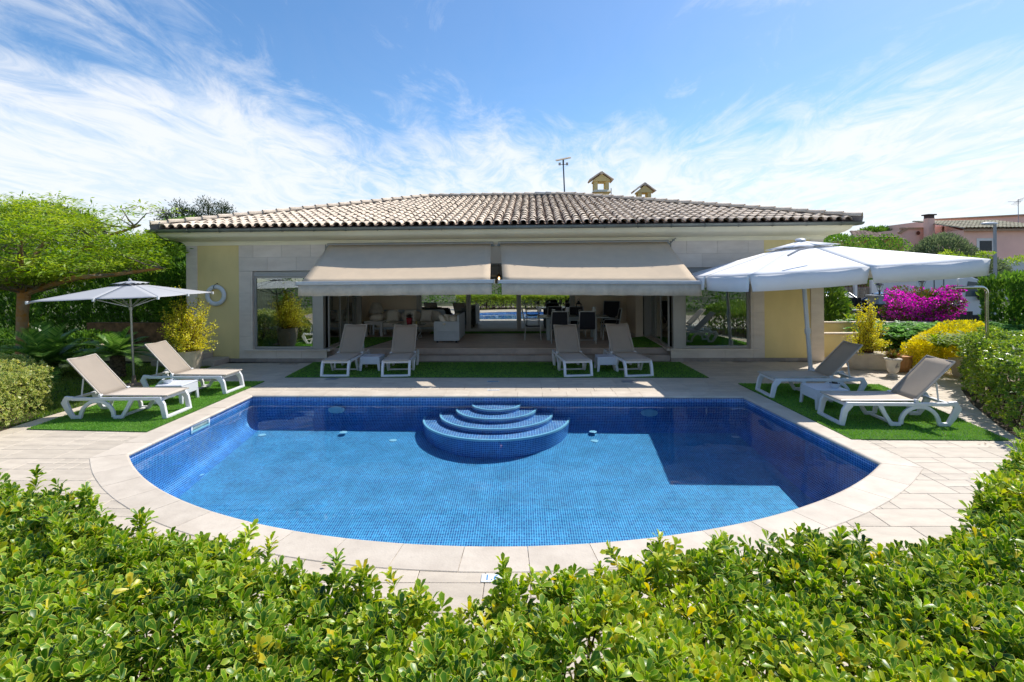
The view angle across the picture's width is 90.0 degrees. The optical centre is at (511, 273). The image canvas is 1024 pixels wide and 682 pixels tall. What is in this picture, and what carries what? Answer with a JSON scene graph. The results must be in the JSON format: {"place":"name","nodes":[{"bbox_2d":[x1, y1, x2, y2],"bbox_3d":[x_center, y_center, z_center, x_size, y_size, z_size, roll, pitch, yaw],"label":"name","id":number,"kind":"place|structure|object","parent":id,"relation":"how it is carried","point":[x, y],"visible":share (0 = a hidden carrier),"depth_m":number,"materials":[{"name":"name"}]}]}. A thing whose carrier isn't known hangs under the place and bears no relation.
{"place":"outdoors","nodes":[
{"label":"outdoors","id":0,"kind":"place"},
{"bbox_2d":[0,362,210,429],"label":"lawn","id":1,"kind":"structure","parent":0,"point":[63,366],"depth_m":11.59,"materials":[{"name":"plant"}]},
{"bbox_2d":[0,352,53,430],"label":"hedge","id":2,"kind":"object","parent":1,"relation":"on","point":[25,368],"visible":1,"depth_m":9.22,"materials":[{"name":"green plant"}]},
{"bbox_2d":[0,322,107,382],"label":"sago palm","id":3,"kind":"object","parent":1,"relation":"on","point":[48,345],"visible":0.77,"depth_m":12.59,"materials":[{"name":"green plant"}]},
{"bbox_2d":[0,191,193,356],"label":"acacia tree","id":4,"kind":"object","parent":1,"relation":"on","point":[30,277],"visible":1,"depth_m":13.41,"materials":[{"name":"green plant"}]},
{"bbox_2d":[71,327,156,376],"bbox_3d":[-9.694,1.935,12.641,1.837,1.278,1.848,0,0,21],"label":"sago palm","id":5,"kind":"object","parent":1,"relation":"on","point":[115,346],"visible":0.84,"depth_m":12.54,"materials":[{"name":"green plant"}]},
{"bbox_2d":[25,279,213,386],"bbox_3d":[-8.633,1.343,11.594,2.480,2.448,2.481,0,0,-7],"label":"parasol","id":6,"kind":"object","parent":1,"relation":"on","point":[130,289],"visible":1,"depth_m":11.14,"materials":[{"name":"fabric"}]},
{"bbox_2d":[149,351,228,366],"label":"garden steps","id":7,"kind":"structure","parent":1,"relation":"on","point":[208,359],"depth_m":14.29,"materials":[{"name":"stone"}]},
{"bbox_2d":[0,282,1014,416],"bbox_3d":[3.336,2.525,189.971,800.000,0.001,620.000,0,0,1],"label":"ground","id":8,"kind":"structure","parent":0,"point":[147,321],"depth_m":26.11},
{"bbox_2d":[0,199,105,309],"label":"olive tree","id":9,"kind":"object","parent":8,"relation":"on","point":[47,225],"visible":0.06,"depth_m":32.07,"materials":[{"name":"green plant"}]},
{"bbox_2d":[0,326,112,356],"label":"undergrowth bush","id":10,"kind":"object","parent":8,"relation":"on","point":[87,334],"visible":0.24,"depth_m":15.91,"materials":[{"name":"plant"}]},
{"bbox_2d":[0,242,185,348],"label":"conifer hedge","id":11,"kind":"object","parent":8,"relation":"on","point":[140,313],"visible":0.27,"depth_m":17.75,"materials":[{"name":"plant"}]},
{"bbox_2d":[87,322,175,349],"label":"garden wall","id":12,"kind":"structure","parent":8,"relation":"on","point":[149,330],"depth_m":16.89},
{"bbox_2d":[97,344,175,361],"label":"garden wall","id":13,"kind":"structure","parent":8,"relation":"on","point":[143,358],"depth_m":14.99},
{"bbox_2d":[149,207,174,220],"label":"pine tree","id":14,"kind":"object","parent":8,"relation":"on","point":[163,214],"visible":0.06,"depth_m":40.80,"materials":[{"name":"green plant"}]},
{"bbox_2d":[133,214,195,300],"bbox_3d":[-12.039,-0.170,19.458,4.616,4.203,2.572,0,0,12],"label":"oleander bush","id":15,"kind":"object","parent":8,"relation":"on","point":[175,260],"visible":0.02,"depth_m":18.80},
{"bbox_2d":[149,259,185,321],"bbox_3d":[-10.801,0.945,17.451,2.936,3.041,1.486,0,0,1],"label":"dark shrub","id":16,"kind":"object","parent":8,"relation":"on","point":[176,276],"visible":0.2,"depth_m":17.05,"materials":[{"name":"plant"}]},
{"bbox_2d":[165,197,196,219],"bbox_3d":[-23.448,-1.381,36.572,3.009,8.132,3.662,0,0,-40],"label":"pine tree","id":17,"kind":"object","parent":8,"relation":"on","point":[182,211],"visible":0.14,"depth_m":36.25,"materials":[{"name":"green plant"}]},
{"bbox_2d":[192,195,224,216],"bbox_3d":[-22.318,-1.565,37.849,3.696,8.483,3.568,0,0,1],"label":"pine tree","id":18,"kind":"object","parent":8,"relation":"on","point":[203,205],"visible":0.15,"depth_m":37.74,"materials":[{"name":"green plant"}]},
{"bbox_2d":[212,201,236,213],"bbox_3d":[-21.921,-1.534,39.134,3.010,8.415,3.508,0,0,1],"label":"pine tree","id":19,"kind":"object","parent":8,"relation":"on","point":[222,206],"visible":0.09,"depth_m":39.35,"materials":[{"name":"green plant"}]},
{"bbox_2d":[146,171,864,361],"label":"house","id":20,"kind":"structure","parent":8,"relation":"on","point":[238,256],"depth_m":14.75,"materials":[{"name":"paint"}]},
{"bbox_2d":[205,283,225,305],"bbox_3d":[-8.529,0.619,14.733,0.614,0.657,0.127,0,0,2],"label":"life ring","id":21,"kind":"object","parent":20,"relation":"hanging from","point":[220,301],"visible":0.98,"depth_m":14.70,"materials":[{"name":"plastic"}]},
{"bbox_2d":[262,278,276,345],"bbox_3d":[-7.158,1.105,15.125,0.440,2.100,0.123,0,0,2],"label":"curtain","id":22,"kind":"object","parent":20,"relation":"hanging from","point":[269,308],"visible":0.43,"depth_m":15.11,"materials":[{"name":"fabric"}]},
{"bbox_2d":[254,276,313,348],"bbox_3d":[-6.581,1.138,14.839,1.775,2.095,0.070,0,0,2],"label":"window frame","id":23,"kind":"structure","parent":20,"relation":"in","point":[255,277],"depth_m":14.83,"materials":[{"name":"grey metal"}]},
{"bbox_2d":[328,296,340,347],"bbox_3d":[-5.330,1.056,15.370,0.040,2.230,0.900,0,0,2],"label":"sliding door","id":24,"kind":"structure","parent":20,"relation":"in","point":[334,302],"depth_m":15.37,"materials":[{"name":"clear glass"}]},
{"bbox_2d":[341,296,348,337],"bbox_3d":[-5.347,1.056,16.222,0.040,2.230,0.900,0,0,2],"label":"sliding door","id":25,"kind":"structure","parent":20,"relation":"in","point":[344,299],"depth_m":16.33,"materials":[{"name":"grey metal"}]},
{"bbox_2d":[349,296,356,323],"bbox_3d":[-5.358,1.056,17.096,0.040,2.230,0.950,0,0,2],"label":"sliding door","id":26,"kind":"structure","parent":20,"relation":"in","point":[352,299],"depth_m":17.25,"materials":[{"name":"glass"}]},
{"bbox_2d":[336,337,392,347],"bbox_3d":[-4.516,2.186,16.316,1.312,0.035,2.468,0,0,2],"label":"artificial turf strip","id":27,"kind":"object","parent":20,"relation":"on","point":[370,341],"visible":0.56,"depth_m":16.59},
{"bbox_2d":[364,320,386,335],"bbox_3d":[-4.837,1.947,18.202,0.680,0.520,0.600,0,0,2],"label":"lamp table","id":28,"kind":"object","parent":20,"relation":"on","point":[370,323],"visible":0.77,"depth_m":17.94,"materials":[{"name":"white paint"}]},
{"bbox_2d":[369,302,383,320],"bbox_3d":[-4.813,1.367,18.171,0.546,0.640,0.546,0,0,2],"label":"table lamp","id":29,"kind":"object","parent":28,"relation":"on","point":[376,308],"visible":1,"depth_m":18.00,"materials":[{"name":"fabric"}]},
{"bbox_2d":[295,242,494,295],"bbox_3d":[-2.849,-0.157,13.491,4.942,1.422,2.115,0,0,2],"label":"awning","id":30,"kind":"object","parent":20,"relation":"attached to","point":[404,268],"visible":1,"depth_m":13.12,"materials":[{"name":"fabric"}]},
{"bbox_2d":[392,322,425,339],"bbox_3d":[-3.412,1.939,17.044,1.120,0.518,1.120,0,0,2],"label":"coffee table","id":31,"kind":"object","parent":20,"relation":"on","point":[418,323],"visible":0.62,"depth_m":17.06,"materials":[{"name":"white glass"}]},
{"bbox_2d":[372,310,445,334],"bbox_3d":[-3.662,1.768,18.343,2.450,0.860,0.854,0,0,2],"label":"sofa","id":32,"kind":"object","parent":20,"relation":"on","point":[427,325],"visible":0.37,"depth_m":18.45,"materials":[{"name":"white fabric"}]},
{"bbox_2d":[386,309,397,321],"bbox_3d":[-4.285,1.523,18.330,0.440,0.440,0.170,-4,-18,2],"label":"pillow","id":33,"kind":"object","parent":32,"relation":"on","point":[392,315],"visible":0.99,"depth_m":18.26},
{"bbox_2d":[404,310,415,320],"bbox_3d":[-3.645,1.518,18.304,0.440,0.440,0.170,0,-18,2],"label":"pillow","id":34,"kind":"object","parent":32,"relation":"on","point":[412,312],"visible":0.69,"depth_m":18.26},
{"bbox_2d":[420,309,432,321],"bbox_3d":[-3.046,1.513,18.280,0.440,0.440,0.170,4,-18,2],"label":"pillow","id":35,"kind":"object","parent":32,"relation":"on","point":[426,315],"visible":1,"depth_m":18.21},
{"bbox_2d":[419,295,468,330],"bbox_3d":[-2.552,1.090,19.181,1.850,2.140,0.070,0,0,2],"label":"window frame","id":36,"kind":"structure","parent":20,"relation":"in","point":[452,304],"depth_m":19.17,"materials":[{"name":"grey metal"}]},
{"bbox_2d":[434,312,464,342],"bbox_3d":[-2.023,1.756,16.766,0.800,0.860,1.445,0,0,2],"label":"armchair","id":37,"kind":"object","parent":20,"relation":"on","point":[452,328],"visible":0.98,"depth_m":16.07,"materials":[{"name":"white fabric"}]},
{"bbox_2d":[430,331,545,333],"bbox_3d":[-0.808,2.158,18.717,4.331,0.035,0.580,0,0,2],"label":"artificial turf strip","id":38,"kind":"object","parent":20,"relation":"on","point":[477,332],"visible":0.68,"depth_m":18.65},
{"bbox_2d":[469,273,518,330],"bbox_3d":[-0.686,1.075,19.107,1.870,2.140,0.070,0,0,2],"label":"window frame","id":39,"kind":"structure","parent":20,"relation":"in","point":[495,311],"depth_m":19.10,"materials":[{"name":"grey metal"}]},
{"bbox_2d":[521,308,540,339],"bbox_3d":[0.634,1.664,16.782,0.641,1.004,0.542,0,0,2],"label":"dining chair","id":40,"kind":"object","parent":20,"relation":"on","point":[531,326],"visible":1,"depth_m":16.53,"materials":[{"name":"metal"}]},
{"bbox_2d":[519,295,571,330],"bbox_3d":[1.240,1.061,19.029,1.960,2.140,0.070,0,0,2],"label":"window frame","id":41,"kind":"structure","parent":20,"relation":"in","point":[529,303],"depth_m":19.03,"materials":[{"name":"grey metal"}]},
{"bbox_2d":[547,306,561,314],"bbox_3d":[1.496,1.658,17.665,0.542,1.004,0.641,0,0,2],"label":"dining chair","id":42,"kind":"object","parent":20,"relation":"on","point":[550,309],"visible":0.2,"depth_m":17.95,"materials":[{"name":"metal"}]},
{"bbox_2d":[550,311,568,342],"bbox_3d":[1.479,1.658,15.949,0.542,1.004,0.641,0,0,2],"label":"dining chair","id":43,"kind":"object","parent":20,"relation":"on","point":[559,317],"visible":0.73,"depth_m":15.69,"materials":[{"name":"metal"}]},
{"bbox_2d":[556,157,570,191],"bbox_3d":[2.106,-3.807,20.975,0.625,1.984,0.293,0,0,1],"label":"tv antenna","id":44,"kind":"object","parent":20,"relation":"on","point":[563,159],"visible":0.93,"depth_m":20.95,"materials":[{"name":"metal"}]},
{"bbox_2d":[537,314,609,339],"bbox_3d":[1.986,1.780,16.879,2.300,0.750,1.000,0,0,2],"label":"dining table","id":45,"kind":"object","parent":20,"relation":"on","point":[574,317],"visible":0.51,"depth_m":16.44,"materials":[{"name":"white wood"}]},
{"bbox_2d":[569,306,585,336],"bbox_3d":[2.241,1.652,17.636,0.542,1.004,0.641,0,0,2],"label":"dining chair","id":46,"kind":"object","parent":20,"relation":"on","point":[572,309],"visible":0.39,"depth_m":17.91,"materials":[{"name":"metal"}]},
{"bbox_2d":[577,311,596,342],"bbox_3d":[2.323,1.651,15.901,0.542,1.004,0.641,0,0,2],"label":"dining chair","id":47,"kind":"object","parent":20,"relation":"on","point":[587,320],"visible":0.97,"depth_m":15.65,"materials":[{"name":"fabric"}]},
{"bbox_2d":[497,240,701,295],"bbox_3d":[2.062,-0.172,13.294,5.032,1.468,2.115,0,0,2],"label":"awning","id":48,"kind":"object","parent":20,"relation":"attached to","point":[632,267],"visible":1,"depth_m":12.93,"materials":[{"name":"fabric"}]},
{"bbox_2d":[599,301,619,333],"bbox_3d":[3.481,1.577,18.207,0.608,1.152,0.817,0,0,22],"label":"dining chair","id":49,"kind":"object","parent":20,"relation":"on","point":[610,308],"visible":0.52,"depth_m":18.44,"materials":[{"name":"black"}]},
{"bbox_2d":[601,308,621,339],"bbox_3d":[3.246,1.644,16.729,0.641,1.004,0.542,0,0,2],"label":"dining chair","id":50,"kind":"object","parent":20,"relation":"on","point":[618,318],"visible":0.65,"depth_m":16.63,"materials":[{"name":"metal"}]},
{"bbox_2d":[632,336,661,346],"bbox_3d":[3.865,2.122,15.971,1.065,0.035,2.462,0,0,2],"label":"artificial turf strip","id":51,"kind":"object","parent":20,"relation":"on","point":[642,341],"visible":0.75,"depth_m":15.63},
{"bbox_2d":[650,295,654,337],"bbox_3d":[4.634,0.979,16.697,0.040,2.230,0.950,0,0,2],"label":"sliding door","id":52,"kind":"structure","parent":20,"relation":"in","point":[652,298],"depth_m":16.90,"materials":[{"name":"grey metal"}]},
{"bbox_2d":[655,295,659,340],"bbox_3d":[4.549,0.980,15.825,0.040,2.230,0.900,0,0,2],"label":"sliding door","id":53,"kind":"structure","parent":20,"relation":"in","point":[657,297],"depth_m":16.02,"materials":[{"name":"grey metal"}]},
{"bbox_2d":[660,296,669,346],"bbox_3d":[4.465,0.981,14.977,0.040,2.230,0.900,0,0,2],"label":"sliding door","id":54,"kind":"structure","parent":20,"relation":"in","point":[664,300],"depth_m":14.97,"materials":[{"name":"grey metal"}]},
{"bbox_2d":[684,292,749,347],"bbox_3d":[5.716,1.044,14.347,1.810,2.095,0.070,0,0,2],"label":"window frame","id":55,"kind":"structure","parent":20,"relation":"in","point":[747,345],"depth_m":14.32,"materials":[{"name":"grey metal"}]},
{"bbox_2d":[721,291,742,344],"bbox_3d":[6.261,1.002,14.588,0.580,2.100,0.123,0,0,2],"label":"window","id":56,"kind":"object","parent":20,"relation":"in","point":[731,317],"visible":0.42,"depth_m":14.59,"materials":[{"name":"glass"}]},
{"bbox_2d":[824,286,851,320],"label":"cypress bush","id":57,"kind":"object","parent":8,"relation":"on","point":[835,308],"visible":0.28,"depth_m":17.18,"materials":[{"name":"plant"}]},
{"bbox_2d":[826,225,891,241],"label":"distant tree","id":58,"kind":"object","parent":8,"relation":"on","point":[881,228],"visible":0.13,"depth_m":58.27,"materials":[{"name":"green plant"}]},
{"bbox_2d":[857,279,869,298],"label":"stone wall","id":59,"kind":"structure","parent":8,"relation":"on","point":[863,291],"depth_m":28.65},
{"bbox_2d":[823,233,912,289],"bbox_3d":[23.033,-0.282,33.807,7.656,4.800,2.378,0,0,1],"label":"clipped hedge","id":60,"kind":"object","parent":8,"relation":"on","point":[881,243],"visible":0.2,"depth_m":33.57,"materials":[{"name":"plant"}]},
{"bbox_2d":[831,230,905,284],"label":"orange house","id":61,"kind":"structure","parent":8,"relation":"on","point":[860,232],"depth_m":37.68,"materials":[{"name":"brown tile"}]},
{"bbox_2d":[865,295,880,319],"bbox_3d":[14.631,1.636,20.748,0.259,1.504,0.570,0,0,1],"label":"gatepost","id":62,"kind":"object","parent":8,"relation":"on","point":[871,298],"visible":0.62,"depth_m":20.62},
{"bbox_2d":[824,321,928,350],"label":"planter wall","id":63,"kind":"structure","parent":8,"relation":"on","point":[834,326],"depth_m":15.95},
{"bbox_2d":[843,312,863,320],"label":"spiky plant","id":64,"kind":"object","parent":63,"relation":"in","point":[852,317],"visible":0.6,"depth_m":16.70,"materials":[{"name":"green plant"}]},
{"bbox_2d":[874,304,903,320],"bbox_3d":[15.019,1.686,20.360,1.195,0.916,0.062,0,0,1],"label":"metal fence","id":65,"kind":"object","parent":8,"relation":"on","point":[878,315],"visible":0.14,"depth_m":20.34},
{"bbox_2d":[878,285,969,323],"bbox_3d":[13.324,1.256,16.553,2.744,1.778,1.719,0,0,1],"label":"bougainvillea","id":66,"kind":"object","parent":8,"relation":"on","point":[927,303],"visible":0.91,"depth_m":16.26,"materials":[{"name":"purple plant"}]},
{"bbox_2d":[877,214,1023,299],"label":"pink house","id":67,"kind":"structure","parent":8,"relation":"on","point":[1010,235],"depth_m":45.42,"materials":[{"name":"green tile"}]},
{"bbox_2d":[976,238,992,250],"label":"window","id":68,"kind":"structure","parent":67,"relation":"in","point":[984,244],"depth_m":44.27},
{"bbox_2d":[907,231,1013,292],"bbox_3d":[26.631,-0.127,31.143,6.408,4.844,3.846,0,0,1],"label":"grey green tree","id":69,"kind":"object","parent":8,"relation":"on","point":[933,243],"visible":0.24,"depth_m":30.24,"materials":[{"name":"green plant"}]},
{"bbox_2d":[975,269,1023,329],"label":"conifer hedge","id":70,"kind":"object","parent":8,"relation":"on","point":[1013,292],"visible":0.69,"depth_m":15.42,"materials":[{"name":"plant"}]},
{"bbox_2d":[0,352,1021,681],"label":"paved deck","id":71,"kind":"structure","parent":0,"point":[924,504],"depth_m":7.17,"materials":[{"name":"stone"}]},
{"bbox_2d":[27,381,264,431],"bbox_3d":[-7.026,2.531,10.111,2.473,0.045,3.816,0,0,1],"label":"artificial turf mat","id":72,"kind":"object","parent":71,"relation":"on","point":[96,417],"visible":0.54,"depth_m":9.14,"materials":[{"name":"plastic"}]},
{"bbox_2d":[61,353,191,418],"bbox_3d":[-6.915,2.017,9.236,1.861,1.054,0.702,0,0,1],"label":"sun lounger","id":73,"kind":"object","parent":72,"relation":"on","point":[98,375],"visible":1,"depth_m":9.13,"materials":[{"name":"white plastic"}]},
{"bbox_2d":[154,380,198,403],"bbox_3d":[-6.656,2.355,10.168,0.560,0.360,0.560,0,0,-1],"label":"side table","id":74,"kind":"object","parent":72,"relation":"on","point":[192,385],"visible":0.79,"depth_m":10.15,"materials":[{"name":"plastic"}]},
{"bbox_2d":[140,340,244,393],"bbox_3d":[-6.883,2.016,11.072,1.861,1.054,0.702,0,0,2],"label":"sun lounger","id":75,"kind":"object","parent":72,"relation":"on","point":[169,357],"visible":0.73,"depth_m":11.02,"materials":[{"name":"white plastic"}]},
{"bbox_2d":[157,285,219,379],"bbox_3d":[-7.814,1.422,12.277,1.383,2.276,1.206,0,0,36],"label":"potted bush","id":76,"kind":"object","parent":71,"relation":"on","point":[189,342],"visible":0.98,"depth_m":12.22,"materials":[{"name":"yellow plant"}]},
{"bbox_2d":[481,574,500,582],"bbox_3d":[-0.166,2.497,4.192,0.170,0.010,0.110,0,0,1],"label":"depth marker","id":77,"kind":"object","parent":71,"relation":"on","point":[487,578],"visible":0.61,"depth_m":4.19,"materials":[{"name":"white ceramic"}]},
{"bbox_2d":[285,361,708,377],"bbox_3d":[-0.499,2.481,13.293,10.352,0.045,2.114,0,0,2],"label":"artificial turf mat","id":78,"kind":"object","parent":71,"relation":"on","point":[526,369],"visible":0.73,"depth_m":13.01,"materials":[{"name":"plastic"}]},
{"bbox_2d":[320,324,369,376],"bbox_3d":[-4.308,1.963,13.354,0.702,1.121,1.861,0,0,1],"label":"sun lounger","id":79,"kind":"object","parent":78,"relation":"on","point":[352,342],"visible":0.87,"depth_m":13.66,"materials":[{"name":"white plastic"}]},
{"bbox_2d":[359,354,384,370],"bbox_3d":[-3.653,2.332,13.416,0.540,0.360,0.540,0,0,1],"label":"side table","id":80,"kind":"object","parent":78,"relation":"on","point":[367,359],"visible":0.95,"depth_m":13.16,"materials":[{"name":"plastic"}]},
{"bbox_2d":[381,324,418,376],"bbox_3d":[-2.871,1.961,13.295,0.702,1.102,1.861,0,0,-3],"label":"sun lounger","id":81,"kind":"object","parent":78,"relation":"on","point":[403,344],"visible":1,"depth_m":13.62,"materials":[{"name":"fabric"}]},
{"bbox_2d":[552,324,592,376],"bbox_3d":[1.508,1.937,13.127,0.702,1.084,1.861,0,0,-5],"label":"sun lounger","id":82,"kind":"object","parent":78,"relation":"on","point":[568,350],"visible":1,"depth_m":13.44,"materials":[{"name":"white plastic"}]},
{"bbox_2d":[594,354,618,371],"bbox_3d":[2.400,2.286,13.060,0.540,0.360,0.540,0,0,1],"label":"side table","id":83,"kind":"object","parent":78,"relation":"on","point":[605,359],"visible":0.82,"depth_m":12.81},
{"bbox_2d":[603,323,653,376],"bbox_3d":[2.923,1.917,13.070,0.702,1.102,1.861,0,0,-6],"label":"sun lounger","id":84,"kind":"object","parent":78,"relation":"on","point":[621,346],"visible":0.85,"depth_m":13.38,"materials":[{"name":"fabric"}]},
{"bbox_2d":[89,391,923,573],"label":"swimming pool","id":85,"kind":"structure","parent":71,"relation":"in","point":[447,481],"depth_m":8.15,"materials":[{"name":"blue tile"}]},
{"bbox_2d":[0,427,1023,681],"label":"hedge","id":86,"kind":"object","parent":71,"relation":"on","point":[74,585],"visible":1,"depth_m":2.43,"materials":[{"name":"green plant"}]},
{"bbox_2d":[691,238,990,369],"bbox_3d":[6.782,0.818,11.930,4.606,3.266,4.614,0,0,1],"label":"parasol","id":87,"kind":"object","parent":71,"relation":"on","point":[803,264],"visible":0.93,"depth_m":9.94,"materials":[{"name":"white fabric"}]},
{"bbox_2d":[824,332,882,356],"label":"planter wall","id":88,"kind":"structure","parent":71,"relation":"on","point":[833,341],"depth_m":14.78,"materials":[{"name":"paint"}]},
{"bbox_2d":[844,298,891,370],"bbox_3d":[9.023,1.524,12.941,1.141,1.814,1.190,0,0,-25],"label":"potted bush","id":89,"kind":"object","parent":71,"relation":"on","point":[866,356],"visible":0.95,"depth_m":12.85,"materials":[{"name":"yellow plant"}]},
{"bbox_2d":[738,383,1008,440],"bbox_3d":[6.474,2.427,9.405,3.020,0.045,3.894,0,0,1],"label":"artificial turf mat","id":90,"kind":"object","parent":71,"relation":"on","point":[859,425],"visible":0.59,"depth_m":8.36,"materials":[{"name":"plastic"}]},
{"bbox_2d":[755,340,867,397],"bbox_3d":[5.997,1.923,10.331,1.861,1.043,0.702,0,0,2],"label":"sun lounger","id":91,"kind":"object","parent":90,"relation":"on","point":[834,361],"visible":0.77,"depth_m":10.22,"materials":[{"name":"white plastic"}]},
{"bbox_2d":[799,383,850,409],"bbox_3d":[5.732,2.260,9.402,0.600,0.360,0.600,0,0,3],"label":"side table","id":92,"kind":"object","parent":90,"relation":"on","point":[812,390],"visible":0.66,"depth_m":9.31,"materials":[{"name":"plastic"}]},
{"bbox_2d":[817,355,961,426],"bbox_3d":[6.193,1.921,8.480,1.861,1.043,0.702,0,0,4],"label":"sun lounger","id":93,"kind":"object","parent":90,"relation":"on","point":[918,380],"visible":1,"depth_m":8.35,"materials":[{"name":"white plastic"}]},
{"bbox_2d":[883,348,902,377],"bbox_3d":[8.942,2.098,12.017,0.382,0.668,0.430,0,0,1],"label":"urn","id":94,"kind":"object","parent":71,"relation":"on","point":[892,358],"visible":1,"depth_m":11.95,"materials":[{"name":"stone"}]},
{"bbox_2d":[899,354,912,372],"bbox_3d":[9.566,2.227,12.664,0.570,0.400,0.570,0,0,1],"label":"clay pot","id":95,"kind":"object","parent":71,"relation":"on","point":[906,363],"visible":0.4,"depth_m":12.42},
{"bbox_2d":[899,319,993,369],"bbox_3d":[10.898,1.782,12.573,2.221,1.321,1.672,0,0,-28],"label":"golden shrub","id":96,"kind":"object","parent":71,"relation":"on","point":[920,348],"visible":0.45,"depth_m":12.53,"materials":[{"name":"yellow plant"}]},
{"bbox_2d":[949,286,989,396],"bbox_3d":[8.762,1.339,9.799,0.741,2.188,0.117,0,0,1],"label":"outdoor shower","id":97,"kind":"object","parent":71,"relation":"on","point":[985,289],"visible":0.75,"depth_m":9.77,"materials":[{"name":"silver metal"}]},
{"bbox_2d":[948,357,1001,378],"bbox_3d":[10.827,2.207,11.913,0.956,0.420,0.498,0,0,1],"label":"planter","id":98,"kind":"object","parent":71,"relation":"on","point":[954,370],"visible":0.22,"depth_m":11.98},
{"bbox_2d":[955,325,1023,438],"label":"hedge","id":99,"kind":"object","parent":71,"relation":"on","point":[1001,404],"visible":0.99,"depth_m":8.91,"materials":[{"name":"plant"}]},
{"bbox_2d":[0,0,1023,256],"label":"sky","id":100,"kind":"structure","parent":0,"point":[892,112],"materials":[{"name":"blue"}]},
{"bbox_2d":[917,329,1017,350],"bbox_3d":[11.835,1.512,11.469,5.082,0.354,2.402,0,0,1],"label":"agapanthus","id":101,"kind":"object","parent":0,"point":[943,341],"visible":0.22,"depth_m":11.72,"materials":[{"name":"green plant"}]},
{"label":"pavement","id":102,"kind":"structure","parent":0,"visible":0},
{"bbox_2d":[981,222,997,293],"bbox_3d":[25.700,-0.226,27.556,0.920,5.057,0.292,0,0,1],"label":"street lamp","id":103,"kind":"object","parent":102,"relation":"on","point":[994,224],"visible":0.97,"depth_m":27.49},
{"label":"street","id":104,"kind":"structure","parent":0,"visible":0},
{"bbox_2d":[861,292,905,317],"bbox_3d":[17.993,1.638,24.279,4.285,1.447,2.040,0,0,-19],"label":"parked car","id":105,"kind":"object","parent":104,"relation":"on","point":[877,293],"visible":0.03,"depth_m":24.58,"materials":[{"name":"grey paint"}]},
{"bbox_2d":[882,277,997,321],"bbox_3d":[19.944,0.872,23.846,3.658,2.950,2.420,0,0,1],"label":"box truck","id":106,"kind":"object","parent":104,"relation":"on","point":[970,295],"visible":0.14,"depth_m":22.89,"materials":[{"name":"white metal"}]},
{"bbox_2d":[938,249,1023,265],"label":"lime tree","id":107,"kind":"object","parent":104,"relation":"on","point":[1016,258],"visible":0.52,"depth_m":23.55,"materials":[{"name":"green plant"}]},
{"bbox_3d":[12.753,2.202,13.380,4.316,0.400,0.260,0,0,12],"label":"planter wall","id":108,"kind":"object","parent":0,"visible":0},
{"bbox_2d":[833,318,1023,351],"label":"juniper","id":109,"kind":"object","parent":108,"relation":"in","point":[898,332],"visible":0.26,"depth_m":14.31,"materials":[{"name":"plant"}]},
{"bbox_3d":[13.739,1.676,21.264,0.125,1.437,0.300,0,0,1],"label":"gatepost","id":110,"kind":"object","parent":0,"visible":0},
{"bbox_2d":[848,297,860,308],"bbox_3d":[14.147,1.265,21.276,0.697,0.506,0.062,0,0,1],"label":"metal fence","id":111,"kind":"object","parent":110,"relation":"attached to","point":[855,301],"visible":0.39,"depth_m":21.24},
{"bbox_3d":[17.172,2.208,19.854,1.631,0.320,0.160,0,0,5],"label":"garden wall","id":112,"kind":"object","parent":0,"visible":0},
{"bbox_2d":[946,311,972,322],"bbox_3d":[17.277,1.768,20.021,1.424,0.544,0.062,0,0,1],"label":"metal fence","id":113,"kind":"object","parent":112,"relation":"on","point":[969,315],"visible":0.19,"depth_m":19.98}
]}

